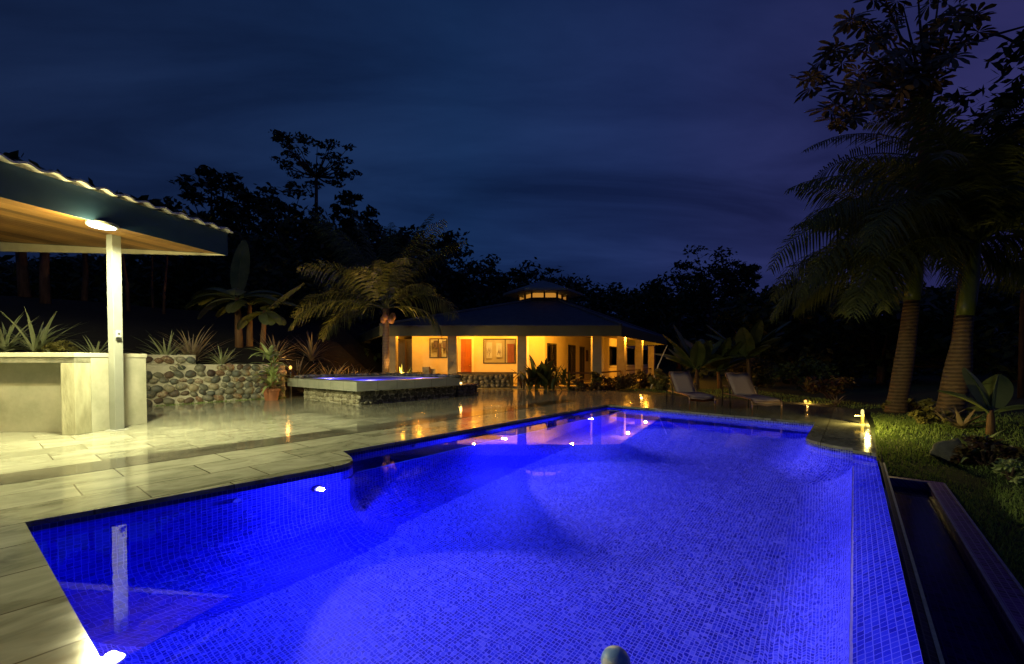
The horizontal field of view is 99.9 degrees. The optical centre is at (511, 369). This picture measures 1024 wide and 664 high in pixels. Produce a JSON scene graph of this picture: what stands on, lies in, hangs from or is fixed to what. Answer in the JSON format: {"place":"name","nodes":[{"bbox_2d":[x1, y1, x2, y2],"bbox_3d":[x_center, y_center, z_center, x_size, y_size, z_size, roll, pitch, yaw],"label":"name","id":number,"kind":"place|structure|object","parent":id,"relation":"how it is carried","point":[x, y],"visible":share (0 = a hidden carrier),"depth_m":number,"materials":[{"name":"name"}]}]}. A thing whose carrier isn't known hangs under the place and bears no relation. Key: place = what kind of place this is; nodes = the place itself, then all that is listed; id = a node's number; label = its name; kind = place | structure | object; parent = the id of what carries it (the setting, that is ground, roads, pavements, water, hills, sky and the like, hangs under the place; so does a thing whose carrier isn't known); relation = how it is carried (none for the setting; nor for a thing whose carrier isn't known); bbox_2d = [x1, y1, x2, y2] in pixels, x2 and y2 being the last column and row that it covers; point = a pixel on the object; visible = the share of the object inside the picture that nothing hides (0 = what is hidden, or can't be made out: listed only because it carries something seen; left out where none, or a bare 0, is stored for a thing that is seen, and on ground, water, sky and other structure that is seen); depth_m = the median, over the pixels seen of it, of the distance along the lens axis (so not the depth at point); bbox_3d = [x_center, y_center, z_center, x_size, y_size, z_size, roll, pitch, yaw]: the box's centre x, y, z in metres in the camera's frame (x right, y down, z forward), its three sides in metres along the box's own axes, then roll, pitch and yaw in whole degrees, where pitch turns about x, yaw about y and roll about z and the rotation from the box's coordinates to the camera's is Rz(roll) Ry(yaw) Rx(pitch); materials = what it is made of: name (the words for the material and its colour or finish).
{"place":"outdoors","nodes":[
{"label":"outdoors","id":0,"kind":"place"},
{"bbox_2d":[288,366,291,397],"bbox_3d":[-7.745,0.422,15.048,0.140,1.125,0.140,0,1,0],"label":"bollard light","id":1,"kind":"object","parent":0,"point":[290,371],"visible":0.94,"depth_m":15.02,"materials":[{"name":"black metal"}]},
{"bbox_2d":[0,260,1023,584],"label":"ground","id":2,"kind":"structure","parent":0,"point":[144,324],"depth_m":16.99,"materials":[{"name":"plant"}]},
{"bbox_2d":[0,314,54,351],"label":"spiky plant","id":3,"kind":"object","parent":2,"relation":"on","point":[4,341],"visible":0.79,"depth_m":11.14,"materials":[{"name":"green plant"}]},
{"bbox_2d":[15,169,72,297],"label":"slim tree","id":4,"kind":"object","parent":2,"relation":"on","point":[23,281],"visible":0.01,"depth_m":17.81,"materials":[{"name":"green plant"}]},
{"bbox_2d":[1,307,92,352],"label":"spiky plant","id":5,"kind":"object","parent":2,"relation":"on","point":[40,341],"visible":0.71,"depth_m":11.45,"materials":[{"name":"green plant"}]},
{"bbox_2d":[3,150,106,303],"bbox_3d":[-18.893,-5.408,17.780,3.624,6.130,3.568,1,2,38],"label":"slim tree","id":6,"kind":"object","parent":2,"relation":"on","point":[44,281],"visible":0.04,"depth_m":17.31,"materials":[{"name":"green plant"}]},
{"bbox_2d":[35,340,82,352],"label":"leafy bush","id":7,"kind":"object","parent":2,"relation":"on","point":[57,347],"visible":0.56,"depth_m":11.62,"materials":[{"name":"green plant"}]},
{"bbox_2d":[67,335,125,352],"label":"spiky plant","id":8,"kind":"object","parent":2,"relation":"on","point":[96,350],"visible":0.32,"depth_m":11.87,"materials":[{"name":"green plant"}]},
{"bbox_2d":[115,190,174,310],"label":"slim tree","id":9,"kind":"object","parent":2,"relation":"on","point":[155,202],"visible":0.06,"depth_m":18.90,"materials":[{"name":"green plant"}]},
{"bbox_2d":[151,198,177,307],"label":"slim tree","id":10,"kind":"object","parent":2,"relation":"on","point":[152,293],"visible":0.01,"depth_m":20.88,"materials":[{"name":"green plant"}]},
{"bbox_2d":[127,331,206,369],"bbox_3d":[-10.535,-0.611,13.021,2.147,1.311,2.078,0,1,11],"label":"spiky plant","id":11,"kind":"object","parent":2,"relation":"on","point":[168,351],"visible":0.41,"depth_m":12.81,"materials":[{"name":"green plant"}]},
{"bbox_2d":[162,208,211,313],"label":"slim tree","id":12,"kind":"object","parent":2,"relation":"on","point":[192,214],"visible":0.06,"depth_m":19.87,"materials":[{"name":"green plant"}]},
{"bbox_2d":[155,327,230,365],"bbox_3d":[-10.140,-0.664,13.675,2.578,1.678,2.700,0,1,6],"label":"spiky plant","id":13,"kind":"object","parent":2,"relation":"on","point":[188,347],"visible":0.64,"depth_m":13.51,"materials":[{"name":"plant"}]},
{"bbox_2d":[158,164,248,256],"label":"dark tree","id":14,"kind":"object","parent":2,"relation":"on","point":[191,194],"visible":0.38,"depth_m":34.43,"materials":[{"name":"green plant"}]},
{"bbox_2d":[198,344,246,369],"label":"spiky plant","id":15,"kind":"object","parent":2,"relation":"on","point":[220,360],"visible":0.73,"depth_m":13.81,"materials":[{"name":"green plant"}]},
{"bbox_2d":[184,240,288,347],"bbox_3d":[-10.931,-2.974,16.826,3.821,4.466,2.221,0,1,0],"label":"banana plant","id":16,"kind":"object","parent":2,"relation":"on","point":[239,270],"visible":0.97,"depth_m":17.00,"materials":[{"name":"green plant"}]},
{"bbox_2d":[198,171,288,269],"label":"dark tree","id":17,"kind":"object","parent":2,"relation":"on","point":[242,217],"visible":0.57,"depth_m":35.35,"materials":[{"name":"green plant"}]},
{"bbox_2d":[183,216,322,317],"bbox_3d":[-16.645,-5.811,27.931,7.773,6.920,8.794,0,1,0],"label":"dark tree","id":18,"kind":"object","parent":2,"relation":"on","point":[257,243],"visible":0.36,"depth_m":26.85,"materials":[{"name":"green plant"}]},
{"bbox_2d":[216,294,300,346],"bbox_3d":[-10.172,-2.024,17.344,2.912,2.441,2.026,-1,1,-35],"label":"banana plant","id":19,"kind":"object","parent":2,"relation":"on","point":[234,306],"visible":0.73,"depth_m":17.27,"materials":[{"name":"green plant"}]},
{"bbox_2d":[237,283,304,351],"bbox_3d":[-9.469,-1.925,16.843,2.284,2.985,1.437,1,1,26],"label":"banana plant","id":20,"kind":"object","parent":2,"relation":"on","point":[266,317],"visible":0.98,"depth_m":16.72,"materials":[{"name":"green plant"}]},
{"bbox_2d":[248,331,300,361],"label":"spiky plant","id":21,"kind":"object","parent":2,"relation":"on","point":[282,349],"visible":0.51,"depth_m":16.83,"materials":[{"name":"green plant"}]},
{"bbox_2d":[248,181,325,308],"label":"dark tree","id":22,"kind":"object","parent":2,"relation":"on","point":[293,210],"visible":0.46,"depth_m":37.21,"materials":[{"name":"green plant"}]},
{"bbox_2d":[250,203,352,317],"bbox_3d":[-16.584,-7.916,33.885,7.183,9.888,7.432,-1,1,-36],"label":"dark tree","id":23,"kind":"object","parent":2,"relation":"on","point":[314,247],"visible":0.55,"depth_m":32.31,"materials":[{"name":"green plant"}]},
{"bbox_2d":[281,356,325,387],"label":"spiky plant","id":24,"kind":"object","parent":2,"relation":"on","point":[297,372],"visible":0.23,"depth_m":16.57,"materials":[{"name":"green plant"}]},
{"bbox_2d":[268,129,362,318],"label":"umbrella tree","id":25,"kind":"object","parent":2,"relation":"on","point":[278,136],"visible":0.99,"depth_m":41.51,"materials":[{"name":"green plant"}]},
{"bbox_2d":[291,334,342,362],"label":"spiky plant","id":26,"kind":"object","parent":2,"relation":"on","point":[310,354],"visible":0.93,"depth_m":19.31,"materials":[{"name":"plant"}]},
{"bbox_2d":[307,359,353,373],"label":"spiky plant","id":27,"kind":"object","parent":2,"relation":"on","point":[343,366],"visible":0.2,"depth_m":18.69,"materials":[{"name":"plant"}]},
{"bbox_2d":[289,206,397,321],"bbox_3d":[-13.750,-7.981,35.829,8.952,9.942,8.066,0,1,0],"label":"dark tree","id":28,"kind":"object","parent":2,"relation":"on","point":[313,220],"visible":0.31,"depth_m":34.70,"materials":[{"name":"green plant"}]},
{"bbox_2d":[332,366,363,373],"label":"spiky plant","id":29,"kind":"object","parent":2,"relation":"on","point":[342,371],"visible":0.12,"depth_m":17.69,"materials":[{"name":"green plant"}]},
{"bbox_2d":[328,189,380,322],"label":"dark tree","id":30,"kind":"object","parent":2,"relation":"on","point":[349,201],"visible":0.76,"depth_m":42.82,"materials":[{"name":"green plant"}]},
{"bbox_2d":[288,206,466,372],"bbox_3d":[-5.571,-3.004,18.362,6.317,8.560,6.027,1,1,25],"label":"coconut palm","id":31,"kind":"object","parent":2,"relation":"on","point":[383,288],"visible":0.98,"depth_m":17.94,"materials":[{"name":"green plant"}]},
{"bbox_2d":[345,222,434,314],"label":"dark tree","id":32,"kind":"object","parent":2,"relation":"on","point":[359,235],"visible":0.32,"depth_m":39.36,"materials":[{"name":"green plant"}]},
{"bbox_2d":[371,230,452,317],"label":"dark tree","id":33,"kind":"object","parent":2,"relation":"on","point":[438,290],"visible":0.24,"depth_m":41.05,"materials":[{"name":"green plant"}]},
{"bbox_2d":[0,389,875,663],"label":"pool deck","id":34,"kind":"structure","parent":2,"relation":"on","point":[40,622],"depth_m":6.29,"materials":[{"name":"stone"}]},
{"bbox_2d":[0,353,146,434],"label":"bar counter","id":35,"kind":"object","parent":34,"relation":"on","point":[66,393],"visible":0.96,"depth_m":7.84,"materials":[{"name":"concrete"}]},
{"bbox_2d":[105,234,126,430],"bbox_3d":[-7.400,-0.682,8.027,0.240,3.627,0.240,0,1,15],"label":"white post","id":36,"kind":"object","parent":34,"relation":"on","point":[115,328],"visible":1,"depth_m":7.98,"materials":[{"name":"paint"}]},
{"bbox_2d":[0,153,232,255],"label":"bar roof","id":37,"kind":"structure","parent":36,"relation":"on","point":[47,211],"depth_m":7.48,"materials":[{"name":"brown wood"}]},
{"bbox_2d":[85,220,118,229],"bbox_3d":[-6.591,-2.318,6.923,0.400,0.080,0.400,0,1,0],"label":"ceiling lamp","id":38,"kind":"object","parent":37,"relation":"attached to","point":[101,224],"visible":1,"depth_m":6.84,"materials":[{"name":"white paint"}]},
{"bbox_2d":[146,355,286,405],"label":"stone wall","id":39,"kind":"structure","parent":34,"relation":"on","point":[168,382],"depth_m":13.17,"materials":[{"name":"grey stone"}]},
{"bbox_2d":[154,397,285,405],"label":"moss","id":40,"kind":"object","parent":34,"relation":"on","point":[214,401],"visible":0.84,"depth_m":13.49,"materials":[{"name":"green plant"}]},
{"bbox_2d":[248,342,294,400],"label":"potted plant","id":41,"kind":"object","parent":34,"relation":"on","point":[272,394],"visible":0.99,"depth_m":14.01,"materials":[{"name":"plant"}]},
{"bbox_2d":[0,400,574,484],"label":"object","id":42,"kind":"structure","parent":34,"relation":"on","point":[27,475],"depth_m":6.28,"materials":[{"name":"stone tile"},{"name":"dark tile"}]},
{"bbox_2d":[287,372,461,404],"bbox_3d":[-4.599,0.583,14.999,4.452,0.870,4.298,1,2,38],"label":"raised spa","id":43,"kind":"object","parent":34,"relation":"on","point":[317,387],"visible":1,"depth_m":13.68,"materials":[{"name":"stone"}]},
{"bbox_2d":[323,376,419,380],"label":"spa water","id":44,"kind":"structure","parent":43,"relation":"in","point":[373,378],"depth_m":15.11,"materials":[{"name":"blue liquid"}]},
{"bbox_2d":[396,365,413,372],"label":"agave","id":45,"kind":"object","parent":34,"relation":"on","point":[401,370],"visible":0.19,"depth_m":18.24,"materials":[{"name":"green plant"}]},
{"bbox_2d":[455,383,478,396],"bbox_3d":[-1.976,0.754,16.090,1.006,0.441,1.150,1,2,38],"label":"stone step","id":46,"kind":"object","parent":34,"relation":"on","point":[466,389],"visible":0.62,"depth_m":15.77,"materials":[{"name":"grey stone"}]},
{"bbox_2d":[503,369,541,389],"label":"canna plant","id":47,"kind":"object","parent":34,"relation":"on","point":[520,380],"visible":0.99,"depth_m":18.48,"materials":[{"name":"green plant"}]},
{"bbox_2d":[28,406,1023,663],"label":"swimming pool","id":48,"kind":"structure","parent":34,"relation":"in","point":[966,592],"depth_m":3.83,"materials":[{"name":"blue tile"}]},
{"bbox_2d":[31,408,929,663],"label":"pool water","id":49,"kind":"structure","parent":48,"relation":"in","point":[637,536],"depth_m":3.03,"materials":[{"name":"blue liquid"}]},
{"bbox_2d":[601,645,630,663],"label":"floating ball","id":50,"kind":"object","parent":49,"relation":"on","point":[613,654],"visible":1,"depth_m":1.96,"materials":[{"name":"plastic"}]},
{"bbox_2d":[518,355,562,389],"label":"canna plant","id":51,"kind":"object","parent":34,"relation":"on","point":[544,371],"visible":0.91,"depth_m":18.79,"materials":[{"name":"green plant"}]},
{"bbox_2d":[590,371,603,389],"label":"shrub","id":52,"kind":"object","parent":34,"relation":"on","point":[595,375],"visible":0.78,"depth_m":19.12,"materials":[{"name":"green plant"}]},
{"bbox_2d":[666,372,715,409],"bbox_3d":[5.070,0.560,12.294,0.756,0.967,1.900,0,1,2],"label":"sun lounger","id":53,"kind":"object","parent":34,"relation":"on","point":[683,383],"visible":1,"depth_m":12.67,"materials":[{"name":"grey fabric"}]},
{"bbox_2d":[722,372,781,414],"bbox_3d":[6.202,0.583,11.219,0.756,0.967,1.900,0,1,6],"label":"sun lounger","id":54,"kind":"object","parent":34,"relation":"on","point":[741,385],"visible":1,"depth_m":11.60,"materials":[{"name":"grey fabric"}]},
{"bbox_2d":[854,409,864,423],"bbox_3d":[7.145,0.965,8.842,0.210,0.300,0.098,0,1,0],"label":"bollard lamp","id":55,"kind":"object","parent":34,"relation":"on","point":[862,417],"visible":1,"depth_m":8.82,"materials":[{"name":"gold metal"}]},
{"bbox_2d":[0,220,1019,384],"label":"forest","id":56,"kind":"object","parent":2,"relation":"on","point":[66,277],"visible":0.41,"depth_m":28.38,"materials":[{"name":"green plant"}]},
{"bbox_2d":[359,280,666,388],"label":"hip roofed house","id":57,"kind":"structure","parent":2,"relation":"on","point":[488,347],"depth_m":22.58,"materials":[{"name":"yellow paint"}]},
{"bbox_2d":[398,339,411,371],"bbox_3d":[-5.627,-0.428,22.834,0.927,2.380,0.085,0,1,0],"label":"passage door","id":58,"kind":"structure","parent":57,"relation":"in","point":[404,345],"depth_m":22.81,"materials":[{"name":"brown wood"}]},
{"bbox_2d":[429,338,446,357],"bbox_3d":[-3.865,-1.129,22.611,0.949,1.040,0.120,0,1,0],"label":"window","id":59,"kind":"structure","parent":57,"relation":"in","point":[429,338],"depth_m":22.55,"materials":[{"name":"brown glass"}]},
{"bbox_2d":[461,339,471,371],"bbox_3d":[-2.407,-0.419,22.629,0.565,2.370,0.105,0,1,0],"label":"door","id":60,"kind":"structure","parent":57,"relation":"in","point":[466,344],"depth_m":22.62,"materials":[{"name":"orange wood"}]},
{"bbox_2d":[483,339,515,363],"bbox_3d":[-0.644,-0.971,22.615,1.740,1.311,0.120,0,1,0],"label":"window","id":61,"kind":"structure","parent":57,"relation":"in","point":[483,339],"depth_m":22.55,"materials":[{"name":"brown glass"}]},
{"bbox_2d":[547,343,556,371],"bbox_3d":[2.149,-0.369,23.587,0.120,2.150,1.283,1,1,29],"label":"door","id":62,"kind":"structure","parent":57,"relation":"in","point":[555,345],"depth_m":24.06,"materials":[{"name":"brown wood"}]},
{"bbox_2d":[568,345,575,379],"bbox_3d":[3.608,-0.424,26.220,0.120,2.150,1.225,1,1,29],"label":"door","id":63,"kind":"structure","parent":57,"relation":"in","point":[574,358],"depth_m":26.22,"materials":[{"name":"brown wood"}]},
{"bbox_2d":[580,347,584,378],"bbox_3d":[4.495,-0.433,27.819,0.120,2.100,0.893,1,1,29],"label":"door","id":64,"kind":"structure","parent":57,"relation":"in","point":[582,354],"depth_m":27.82,"materials":[{"name":"brown wood"}]},
{"bbox_2d":[609,346,616,365],"bbox_3d":[7.202,-0.964,30.521,0.120,1.350,2.306,1,1,29],"label":"window","id":65,"kind":"structure","parent":57,"relation":"in","point":[609,346],"depth_m":29.50,"materials":[{"name":"black glass"}]},
{"bbox_2d":[568,379,600,390],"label":"croton shrub","id":66,"kind":"object","parent":2,"relation":"on","point":[581,385],"visible":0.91,"depth_m":18.61,"materials":[{"name":"green plant"}]},
{"bbox_2d":[599,374,636,390],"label":"croton shrub","id":67,"kind":"object","parent":2,"relation":"on","point":[623,382],"visible":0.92,"depth_m":19.54,"materials":[{"name":"green plant"}]},
{"bbox_2d":[627,369,652,388],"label":"croton shrub","id":68,"kind":"object","parent":2,"relation":"on","point":[644,377],"visible":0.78,"depth_m":20.77,"materials":[{"name":"green plant"}]},
{"bbox_2d":[610,278,687,363],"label":"dark tree","id":69,"kind":"object","parent":2,"relation":"on","point":[654,305],"visible":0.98,"depth_m":40.54,"materials":[{"name":"green plant"}]},
{"bbox_2d":[650,345,667,387],"bbox_3d":[6.995,-0.116,20.502,0.834,2.115,0.068,0,1,0],"label":"leaning pole","id":70,"kind":"object","parent":2,"relation":"on","point":[659,362],"visible":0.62,"depth_m":20.48,"materials":[{"name":"brown wood"}]},
{"bbox_2d":[648,368,670,390],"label":"yellow shrub","id":71,"kind":"object","parent":2,"relation":"on","point":[660,383],"visible":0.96,"depth_m":19.28,"materials":[{"name":"green plant"}]},
{"bbox_2d":[641,270,721,370],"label":"dark tree","id":72,"kind":"object","parent":2,"relation":"on","point":[689,288],"visible":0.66,"depth_m":42.84,"materials":[{"name":"green plant"}]},
{"bbox_2d":[655,324,747,389],"bbox_3d":[8.697,-0.552,20.121,3.449,3.283,2.883,0,1,0],"label":"broad leaved plant","id":73,"kind":"object","parent":2,"relation":"on","point":[697,354],"visible":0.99,"depth_m":19.95,"materials":[{"name":"green plant"}]},
{"bbox_2d":[671,244,757,342],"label":"dark tree","id":74,"kind":"object","parent":2,"relation":"on","point":[714,270],"visible":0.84,"depth_m":44.78,"materials":[{"name":"green plant"}]},
{"bbox_2d":[684,337,760,388],"bbox_3d":[10.120,-0.230,20.388,3.277,2.651,3.242,0,1,0],"label":"broad leaved plant","id":75,"kind":"object","parent":2,"relation":"on","point":[718,366],"visible":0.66,"depth_m":19.81,"materials":[{"name":"green plant"}]},
{"bbox_2d":[717,259,761,306],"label":"dark tree","id":76,"kind":"object","parent":2,"relation":"on","point":[754,284],"visible":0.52,"depth_m":46.16,"materials":[{"name":"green plant"}]},
{"bbox_2d":[706,320,790,382],"bbox_3d":[10.662,-0.539,19.857,2.607,3.283,3.517,-1,2,-37],"label":"broad leaved plant","id":77,"kind":"object","parent":2,"relation":"on","point":[753,344],"visible":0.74,"depth_m":18.96,"materials":[{"name":"green plant"}]},
{"bbox_2d":[706,288,817,368],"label":"dark tree","id":78,"kind":"object","parent":2,"relation":"on","point":[750,316],"visible":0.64,"depth_m":26.94,"materials":[{"name":"green plant"}]},
{"bbox_2d":[739,271,844,379],"bbox_3d":[19.659,-2.878,29.969,6.259,8.028,6.060,0,1,0],"label":"dark tree","id":79,"kind":"object","parent":2,"relation":"on","point":[768,294],"visible":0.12,"depth_m":29.30,"materials":[{"name":"green plant"}]},
{"bbox_2d":[773,354,844,391],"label":"dark shrub","id":80,"kind":"object","parent":2,"relation":"on","point":[815,368],"visible":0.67,"depth_m":18.52,"materials":[{"name":"green plant"}]},
{"bbox_2d":[802,375,858,399],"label":"dark shrub","id":81,"kind":"object","parent":2,"relation":"on","point":[839,384],"visible":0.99,"depth_m":14.95,"materials":[{"name":"green plant"}]},
{"bbox_2d":[769,280,896,362],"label":"dark tree","id":82,"kind":"object","parent":2,"relation":"on","point":[869,325],"visible":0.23,"depth_m":24.98,"materials":[{"name":"green plant"}]},
{"bbox_2d":[822,395,849,405],"bbox_3d":[9.680,0.924,12.866,0.811,0.344,0.663,0,1,6],"label":"bromeliad","id":83,"kind":"object","parent":2,"relation":"on","point":[836,402],"visible":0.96,"depth_m":12.84,"materials":[{"name":"green plant"}]},
{"bbox_2d":[793,283,986,384],"bbox_3d":[20.578,-1.795,23.660,7.823,6.073,7.686,0,1,0],"label":"dark tree","id":84,"kind":"object","parent":2,"relation":"on","point":[871,351],"visible":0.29,"depth_m":23.55,"materials":[{"name":"green plant"}]},
{"bbox_2d":[764,96,1023,417],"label":"royal palm","id":85,"kind":"object","parent":2,"relation":"on","point":[935,218],"visible":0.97,"depth_m":9.12,"materials":[{"name":"green plant"}]},
{"bbox_2d":[790,0,997,393],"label":"palmate leaf tree","id":86,"kind":"object","parent":2,"relation":"on","point":[926,82],"visible":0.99,"depth_m":11.65,"materials":[{"name":"green plant"}]},
{"bbox_2d":[765,127,1023,412],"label":"royal palm","id":87,"kind":"object","parent":2,"relation":"on","point":[1006,267],"visible":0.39,"depth_m":11.00,"materials":[{"name":"green plant"}]},
{"bbox_2d":[881,398,936,410],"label":"ground cover","id":88,"kind":"object","parent":2,"relation":"on","point":[913,405],"visible":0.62,"depth_m":11.16,"materials":[{"name":"green plant"}]},
{"bbox_2d":[801,82,1023,340],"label":"feather palm","id":89,"kind":"object","parent":2,"relation":"on","point":[1000,112],"visible":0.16,"depth_m":12.76,"materials":[{"name":"green plant"}]},
{"bbox_2d":[908,406,954,424],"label":"ground cover","id":90,"kind":"object","parent":2,"relation":"on","point":[931,417],"visible":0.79,"depth_m":8.98,"materials":[{"name":"green plant"}]},
{"bbox_2d":[855,287,1019,377],"bbox_3d":[22.567,-1.773,21.483,8.212,5.638,7.767,0,1,0],"label":"dark tree","id":91,"kind":"object","parent":2,"relation":"on","point":[991,307],"visible":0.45,"depth_m":20.50,"materials":[{"name":"green plant"}]},
{"bbox_2d":[919,407,971,422],"bbox_3d":[8.925,0.931,8.848,0.920,0.359,0.802,1,1,31],"label":"bromeliad","id":92,"kind":"object","parent":2,"relation":"on","point":[943,413],"visible":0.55,"depth_m":8.85,"materials":[{"name":"green plant"}]},
{"bbox_2d":[930,438,969,462],"bbox_3d":[7.395,1.374,7.205,0.661,0.476,0.514,0,1,0],"label":"boulder","id":93,"kind":"object","parent":2,"relation":"on","point":[942,450],"visible":0.41,"depth_m":7.12,"materials":[{"name":"grey stone"}]},
{"bbox_2d":[922,406,1008,429],"bbox_3d":[8.636,0.929,8.221,0.978,0.450,1.096,-1,1,-23],"label":"bromeliad","id":94,"kind":"object","parent":2,"relation":"on","point":[958,423],"visible":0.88,"depth_m":8.26,"materials":[{"name":"green plant"}]},
{"bbox_2d":[919,277,1019,381],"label":"dark tree","id":95,"kind":"object","parent":2,"relation":"on","point":[1007,367],"visible":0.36,"depth_m":19.46,"materials":[{"name":"green plant"}]},
{"bbox_2d":[926,430,1021,465],"bbox_3d":[7.531,1.244,6.955,1.284,0.561,1.023,0,1,0],"label":"bromeliad","id":96,"kind":"object","parent":2,"relation":"on","point":[975,452],"visible":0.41,"depth_m":6.87,"materials":[{"name":"green plant"}]},
{"bbox_2d":[932,26,1023,397],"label":"dark tree","id":97,"kind":"object","parent":2,"relation":"on","point":[1016,88],"visible":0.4,"depth_m":12.46,"materials":[{"name":"green plant"}]},
{"bbox_2d":[938,367,1023,434],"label":"paddle leaf plant","id":98,"kind":"object","parent":2,"relation":"on","point":[997,391],"visible":0.99,"depth_m":7.89,"materials":[{"name":"green plant"}]},
{"bbox_2d":[950,434,1023,465],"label":"reddish shrub","id":99,"kind":"object","parent":2,"relation":"on","point":[1006,451],"visible":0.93,"depth_m":6.73,"materials":[{"name":"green plant"}]},
{"bbox_2d":[992,457,1023,484],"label":"pale herb","id":100,"kind":"object","parent":2,"relation":"on","point":[1015,473],"visible":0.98,"depth_m":6.17,"materials":[{"name":"green plant"}]},
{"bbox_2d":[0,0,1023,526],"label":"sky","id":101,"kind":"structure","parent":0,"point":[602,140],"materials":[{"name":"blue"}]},
{"bbox_2d":[548,364,582,390],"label":"canna plant","id":102,"kind":"object","parent":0,"point":[555,380],"visible":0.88,"depth_m":18.73,"materials":[{"name":"green plant"}]},
{"bbox_2d":[625,388,1023,588],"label":"grass","id":103,"kind":"structure","parent":0,"point":[903,425],"depth_m":7.12,"materials":[{"name":"green plant"}]}
]}

